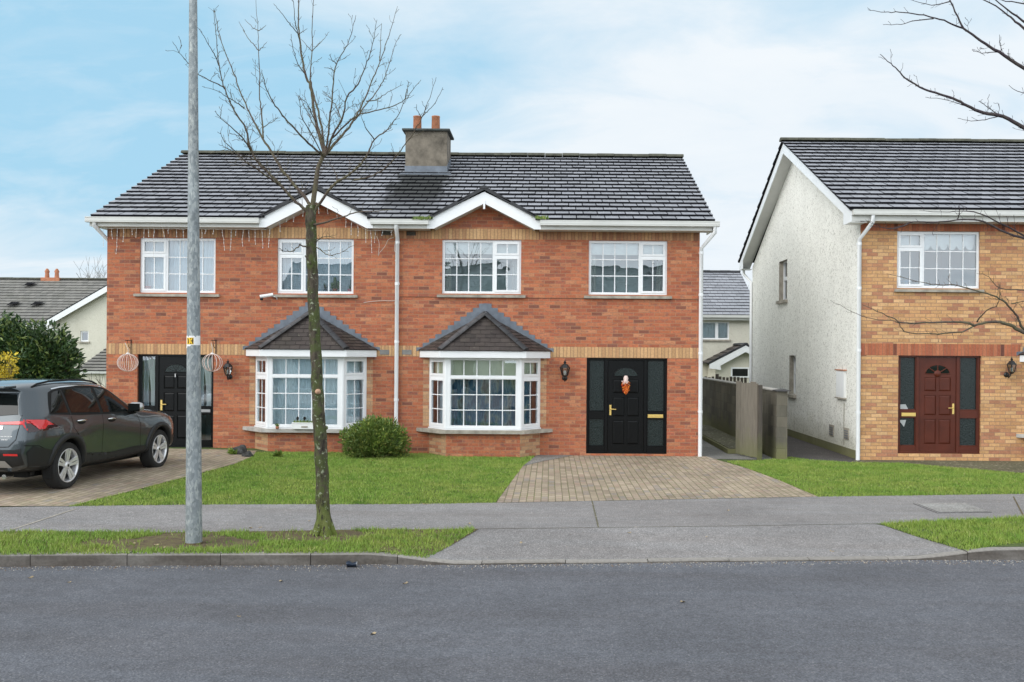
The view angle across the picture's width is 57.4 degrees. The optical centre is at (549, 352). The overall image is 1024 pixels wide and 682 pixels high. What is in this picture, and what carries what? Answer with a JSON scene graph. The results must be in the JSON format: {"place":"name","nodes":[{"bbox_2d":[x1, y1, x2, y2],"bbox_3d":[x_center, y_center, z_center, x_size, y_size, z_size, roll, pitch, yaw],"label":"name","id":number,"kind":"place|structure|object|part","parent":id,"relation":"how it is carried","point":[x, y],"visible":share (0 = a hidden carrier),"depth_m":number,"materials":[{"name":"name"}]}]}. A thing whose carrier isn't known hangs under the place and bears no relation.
{"place":"outdoors","nodes":[
{"label":"outdoors","id":0,"kind":"place"},
{"bbox_2d":[89,373,105,387],"bbox_3d":[-10.048,1.237,20.874,1.862,1.587,1.112,0,0,-15],"label":"bare shrub","id":1,"kind":"object","parent":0,"point":[100,382],"visible":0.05,"depth_m":20.83,"materials":[{"name":"grey plant"}]},
{"bbox_2d":[0,448,255,505],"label":"driveway","id":2,"kind":"structure","parent":0,"point":[98,481],"depth_m":14.81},
{"bbox_2d":[0,378,173,488],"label":"parked car","id":3,"kind":"object","parent":2,"relation":"on","point":[57,433],"visible":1,"depth_m":14.05,"materials":[{"name":"paint"}]},
{"bbox_3d":[-8.133,0.729,13.305,1.320,0.330,0.234,0,-1,5],"label":"rear window","id":4,"kind":"part","parent":3,"relation":"part of","materials":[{"name":"black glass"}]},
{"bbox_3d":[-7.297,0.727,13.793,0.161,0.327,0.415,0,-1,5],"label":"window","id":5,"kind":"part","parent":3,"relation":"part of","materials":[{"name":"black glass"}]},
{"bbox_3d":[-7.235,0.742,14.432,0.164,0.382,0.760,0,-1,5],"label":"window","id":6,"kind":"part","parent":3,"relation":"part of","materials":[{"name":"black glass"}]},
{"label":"window","id":7,"kind":"part","parent":3,"relation":"part of","materials":[{"name":"black glass"}]},
{"bbox_2d":[226,447,237,453],"bbox_3d":[-6.341,1.951,18.677,0.266,0.161,0.244,0,0,13],"label":"weed","id":8,"kind":"object","parent":2,"relation":"on","point":[231,451],"visible":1,"depth_m":18.66,"materials":[{"name":"green plant"}]},
{"bbox_2d":[230,445,246,454],"bbox_3d":[-6.278,1.950,18.820,0.391,0.187,0.299,0,0,0],"label":"stone","id":9,"kind":"object","parent":2,"relation":"on","point":[242,449],"visible":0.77,"depth_m":18.75,"materials":[{"name":"stone"}]},
{"bbox_2d":[241,451,253,456],"bbox_3d":[-5.945,1.988,18.390,0.182,0.124,0.176,0,0,-41],"label":"stone","id":10,"kind":"object","parent":2,"relation":"on","point":[248,454],"visible":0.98,"depth_m":18.35,"materials":[{"name":"stone"}]},
{"bbox_2d":[0,560,1023,681],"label":"road","id":11,"kind":"structure","parent":0,"point":[894,621],"depth_m":7.96,"materials":[{"name":"grey asphalt"}]},
{"bbox_2d":[346,561,357,566],"bbox_3d":[-2.118,2.259,9.991,0.123,0.067,0.065,0,0,0],"label":"crushed can","id":12,"kind":"object","parent":11,"relation":"on","point":[351,564],"visible":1,"depth_m":9.97,"materials":[{"name":"blue"}]},
{"bbox_2d":[0,547,1023,566],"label":"kerb","id":13,"kind":"structure","parent":11,"relation":"on","point":[297,558],"depth_m":10.08,"materials":[{"name":"concrete"}]},
{"bbox_2d":[1,496,1022,571],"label":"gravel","id":14,"kind":"structure","parent":11,"relation":"on","point":[523,564],"depth_m":10.22,"materials":[{"name":"grey gravel"}]},
{"bbox_2d":[0,494,1023,560],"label":"pavement","id":15,"kind":"structure","parent":0,"point":[735,530],"depth_m":11.91,"materials":[{"name":"concrete"}]},
{"bbox_2d":[913,503,989,512],"bbox_3d":[5.821,2.248,13.498,0.842,0.031,0.941,0,0,0],"label":"manhole cover","id":16,"kind":"object","parent":15,"relation":"on","point":[951,507],"visible":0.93,"depth_m":13.43,"materials":[{"name":"grey concrete"}]},
{"bbox_2d":[0,424,1023,506],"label":"ground","id":17,"kind":"structure","parent":0,"point":[261,451],"depth_m":15.62,"materials":[{"name":"plant"}]},
{"bbox_2d":[0,350,19,377],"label":"yellow shrub","id":18,"kind":"object","parent":17,"relation":"on","point":[9,373],"visible":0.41,"depth_m":18.59,"materials":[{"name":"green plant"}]},
{"bbox_2d":[0,309,87,378],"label":"laurel bush","id":19,"kind":"object","parent":17,"relation":"on","point":[43,353],"visible":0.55,"depth_m":20.21,"materials":[{"name":"green plant"}]},
{"bbox_2d":[272,449,284,456],"bbox_3d":[-5.353,1.977,18.441,0.258,0.164,0.261,0,0,0],"label":"weed","id":20,"kind":"object","parent":17,"relation":"on","point":[278,453],"visible":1,"depth_m":18.42,"materials":[{"name":"green plant"}]},
{"bbox_2d":[337,413,411,458],"bbox_3d":[-3.553,1.704,18.911,1.524,0.978,1.045,0,0,0],"label":"shrub","id":21,"kind":"object","parent":17,"relation":"on","point":[361,441],"visible":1,"depth_m":18.75,"materials":[{"name":"green plant"}]},
{"bbox_2d":[85,115,719,457],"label":"brick house","id":22,"kind":"structure","parent":17,"relation":"on","point":[540,305],"depth_m":20.00,"materials":[{"name":"brick"}]},
{"bbox_2d":[117,343,138,371],"bbox_3d":[-8.902,0.093,19.710,0.419,0.612,0.418,0,0,0],"label":"wire ball","id":23,"kind":"object","parent":22,"relation":"hanging from","point":[128,354],"visible":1,"depth_m":19.70,"materials":[{"name":"beige metal"}]},
{"bbox_2d":[133,238,219,296],"bbox_3d":[-7.966,-1.830,20.079,1.823,1.260,0.307,0,0,0],"label":"window","id":24,"kind":"structure","parent":22,"relation":"in","point":[165,271],"depth_m":20.21,"materials":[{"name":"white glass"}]},
{"bbox_2d":[202,343,222,371],"bbox_3d":[-7.117,0.093,19.710,0.419,0.611,0.418,0,0,0],"label":"wire ball","id":25,"kind":"object","parent":22,"relation":"hanging from","point":[212,353],"visible":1,"depth_m":19.69,"materials":[{"name":"beige metal"}]},
{"bbox_2d":[103,207,398,424],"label":"icicle lights","id":26,"kind":"object","parent":22,"relation":"hanging from","point":[255,236],"visible":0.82,"depth_m":19.70,"materials":[{"name":"grey plastic"}]},
{"bbox_2d":[291,416,312,428],"bbox_3d":[-5.082,1.455,19.413,0.544,0.260,0.170,0,0,0],"label":"window planter","id":27,"kind":"object","parent":22,"relation":"on","point":[300,424],"visible":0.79,"depth_m":19.34,"materials":[{"name":"white paint"}]},
{"bbox_2d":[243,302,379,452],"bbox_3d":[-5.105,0.643,20.678,2.940,3.463,2.843,0,0,0],"label":"bay window","id":28,"kind":"structure","parent":22,"relation":"in","point":[283,377],"depth_m":19.68,"materials":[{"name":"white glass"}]},
{"bbox_2d":[273,239,357,297],"bbox_3d":[-5.012,-1.813,20.079,1.834,1.260,0.307,0,0,0],"label":"window","id":29,"kind":"structure","parent":22,"relation":"in","point":[292,266],"depth_m":20.21,"materials":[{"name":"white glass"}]},
{"bbox_2d":[331,277,339,290],"bbox_3d":[-4.622,-1.475,20.150,0.184,0.330,0.113,0,0,0],"label":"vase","id":30,"kind":"object","parent":22,"relation":"in","point":[335,283],"visible":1,"depth_m":20.13,"materials":[{"name":"ceramic"}]},
{"bbox_2d":[437,240,525,297],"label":"window","id":31,"kind":"structure","parent":22,"relation":"in","point":[468,266],"depth_m":20.16,"materials":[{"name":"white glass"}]},
{"bbox_2d":[416,303,553,457],"bbox_3d":[-1.382,0.714,20.678,2.940,3.549,2.843,0,0,0],"label":"bay window","id":32,"kind":"structure","parent":22,"relation":"in","point":[484,370],"depth_m":19.61,"materials":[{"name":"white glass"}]},
{"bbox_2d":[621,376,629,393],"bbox_3d":[1.631,0.689,19.967,0.203,0.406,0.120,0,0,0],"label":"door ornament","id":33,"kind":"object","parent":22,"relation":"hanging from","point":[625,381],"depth_m":19.94,"materials":[{"name":"orange"}]},
{"bbox_2d":[584,241,671,298],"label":"window","id":34,"kind":"structure","parent":22,"relation":"in","point":[615,267],"depth_m":20.16,"materials":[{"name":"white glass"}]},
{"bbox_2d":[702,425,737,453],"bbox_3d":[4.319,2.200,24.050,0.770,0.165,6.900,0,0,0],"label":"raised bed","id":35,"kind":"object","parent":17,"relation":"on","point":[721,440],"visible":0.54,"depth_m":23.03,"materials":[{"name":"concrete"}]},
{"bbox_2d":[704,374,746,382],"bbox_3d":[4.789,1.469,31.070,3.600,1.533,0.140,0,0,0],"label":"picket fence","id":36,"kind":"object","parent":17,"relation":"on","point":[717,376],"visible":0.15,"depth_m":31.00,"materials":[{"name":"grey wood"}]},
{"bbox_2d":[702,377,790,459],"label":"block wall","id":37,"kind":"structure","parent":17,"relation":"on","point":[719,403],"depth_m":20.80,"materials":[{"name":"concrete"}]},
{"bbox_2d":[736,381,762,459],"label":"wooden gate","id":38,"kind":"structure","parent":17,"relation":"on","point":[749,398],"depth_m":19.83,"materials":[{"name":"grey wood"}]},
{"bbox_2d":[727,456,1023,496],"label":"lawn","id":39,"kind":"structure","parent":17,"relation":"on","point":[802,466],"depth_m":16.66,"materials":[{"name":"green plant"}]},
{"bbox_2d":[738,137,1023,460],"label":"brick house","id":40,"kind":"structure","parent":17,"relation":"on","point":[814,248],"depth_m":19.79,"materials":[{"name":"paint"}]},
{"bbox_2d":[776,261,787,303],"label":"window","id":41,"kind":"structure","parent":40,"relation":"in","point":[785,300],"depth_m":26.34,"materials":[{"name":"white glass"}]},
{"bbox_2d":[788,355,795,397],"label":"window","id":42,"kind":"structure","parent":40,"relation":"in","point":[789,395],"depth_m":25.23,"materials":[{"name":"white glass"}]},
{"bbox_2d":[900,280,908,283],"bbox_3d":[7.669,-1.513,20.150,0.210,0.080,0.205,0,0,0],"label":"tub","id":43,"kind":"object","parent":40,"relation":"in","point":[904,282],"visible":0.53,"depth_m":20.07,"materials":[{"name":"white"}]},
{"bbox_2d":[894,231,983,292],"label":"window","id":44,"kind":"structure","parent":40,"relation":"in","point":[927,257],"depth_m":19.74,"materials":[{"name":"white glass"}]},
{"bbox_2d":[1016,347,1023,437],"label":"bay window","id":45,"kind":"structure","parent":40,"relation":"in","point":[1021,353],"depth_m":19.51,"materials":[{"name":"white glass"}]},
{"bbox_2d":[0,0,1023,289],"label":"sky","id":46,"kind":"structure","parent":0,"point":[94,101],"materials":[{"name":"blue"}]},
{"bbox_2d":[0,518,1023,557],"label":"ground","id":47,"kind":"structure","parent":0,"point":[149,541],"depth_m":10.63,"materials":[{"name":"plant"}]},
{"bbox_2d":[185,0,202,544],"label":"street lamp","id":48,"kind":"object","parent":47,"relation":"on","point":[193,525],"visible":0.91,"depth_m":10.29,"materials":[{"name":"metal"}]},
{"bbox_2d":[166,0,443,536],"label":"street tree","id":49,"kind":"object","parent":47,"relation":"on","point":[324,526],"visible":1,"depth_m":10.98,"materials":[{"name":"brown plant"}]},
{"bbox_2d":[833,0,1023,341],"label":"street tree","id":50,"kind":"object","parent":47,"relation":"on","point":[1012,121],"visible":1,"depth_m":11.17,"materials":[{"name":"brown plant"}]},
{"bbox_2d":[880,513,1023,550],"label":"verge grass","id":51,"kind":"structure","parent":47,"relation":"on","point":[974,524],"depth_m":11.69,"materials":[{"name":"green plant"}]},
{"bbox_2d":[524,455,570,465],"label":"path","id":52,"kind":"structure","parent":0,"point":[537,458],"depth_m":19.49,"materials":[{"name":"concrete"}]},
{"bbox_2d":[496,455,815,502],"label":"driveway","id":53,"kind":"structure","parent":0,"point":[584,478],"depth_m":16.05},
{"bbox_2d":[702,439,771,459],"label":"path","id":54,"kind":"structure","parent":0,"point":[710,450],"depth_m":20.40,"materials":[{"name":"concrete"}]},
{"bbox_2d":[787,435,864,462],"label":"path","id":55,"kind":"structure","parent":0,"point":[800,449],"depth_m":20.97,"materials":[{"name":"grey concrete"}]},
{"bbox_2d":[854,460,1023,472],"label":"path","id":56,"kind":"structure","parent":0,"point":[1013,466],"depth_m":18.98,"materials":[{"name":"grey concrete"}]},
{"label":"ground","id":57,"kind":"structure","parent":0,"visible":0},
{"bbox_2d":[0,269,106,335],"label":"rendered house","id":58,"kind":"structure","parent":57,"relation":"on","point":[37,298],"depth_m":49.19,"materials":[{"name":"grey tile"}]},
{"bbox_2d":[44,285,106,387],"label":"rendered house","id":59,"kind":"structure","parent":57,"relation":"on","point":[85,318],"depth_m":40.00,"materials":[{"name":"beige paint"}]},
{"bbox_2d":[78,331,89,342],"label":"window","id":60,"kind":"structure","parent":59,"relation":"in","point":[84,334],"depth_m":40.05,"materials":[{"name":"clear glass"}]},
{"bbox_2d":[74,256,106,277],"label":"bare tree","id":61,"kind":"object","parent":57,"relation":"on","point":[98,275],"visible":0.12,"depth_m":74.74,"materials":[{"name":"grey plant"}]},
{"bbox_2d":[703,270,749,382],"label":"cream house","id":62,"kind":"structure","parent":57,"relation":"on","point":[726,308],"depth_m":38.00,"materials":[{"name":"concrete"}]},
{"bbox_2d":[703,321,730,340],"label":"window","id":63,"kind":"structure","parent":62,"relation":"in","point":[712,331],"depth_m":38.18,"materials":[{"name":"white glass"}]},
{"bbox_2d":[731,367,748,377],"bbox_3d":[7.395,0.765,36.185,0.720,0.410,0.029,0,0,0],"label":"porch window","id":64,"kind":"structure","parent":62,"relation":"in","point":[736,372],"depth_m":36.19,"materials":[{"name":"black glass"}]}
]}

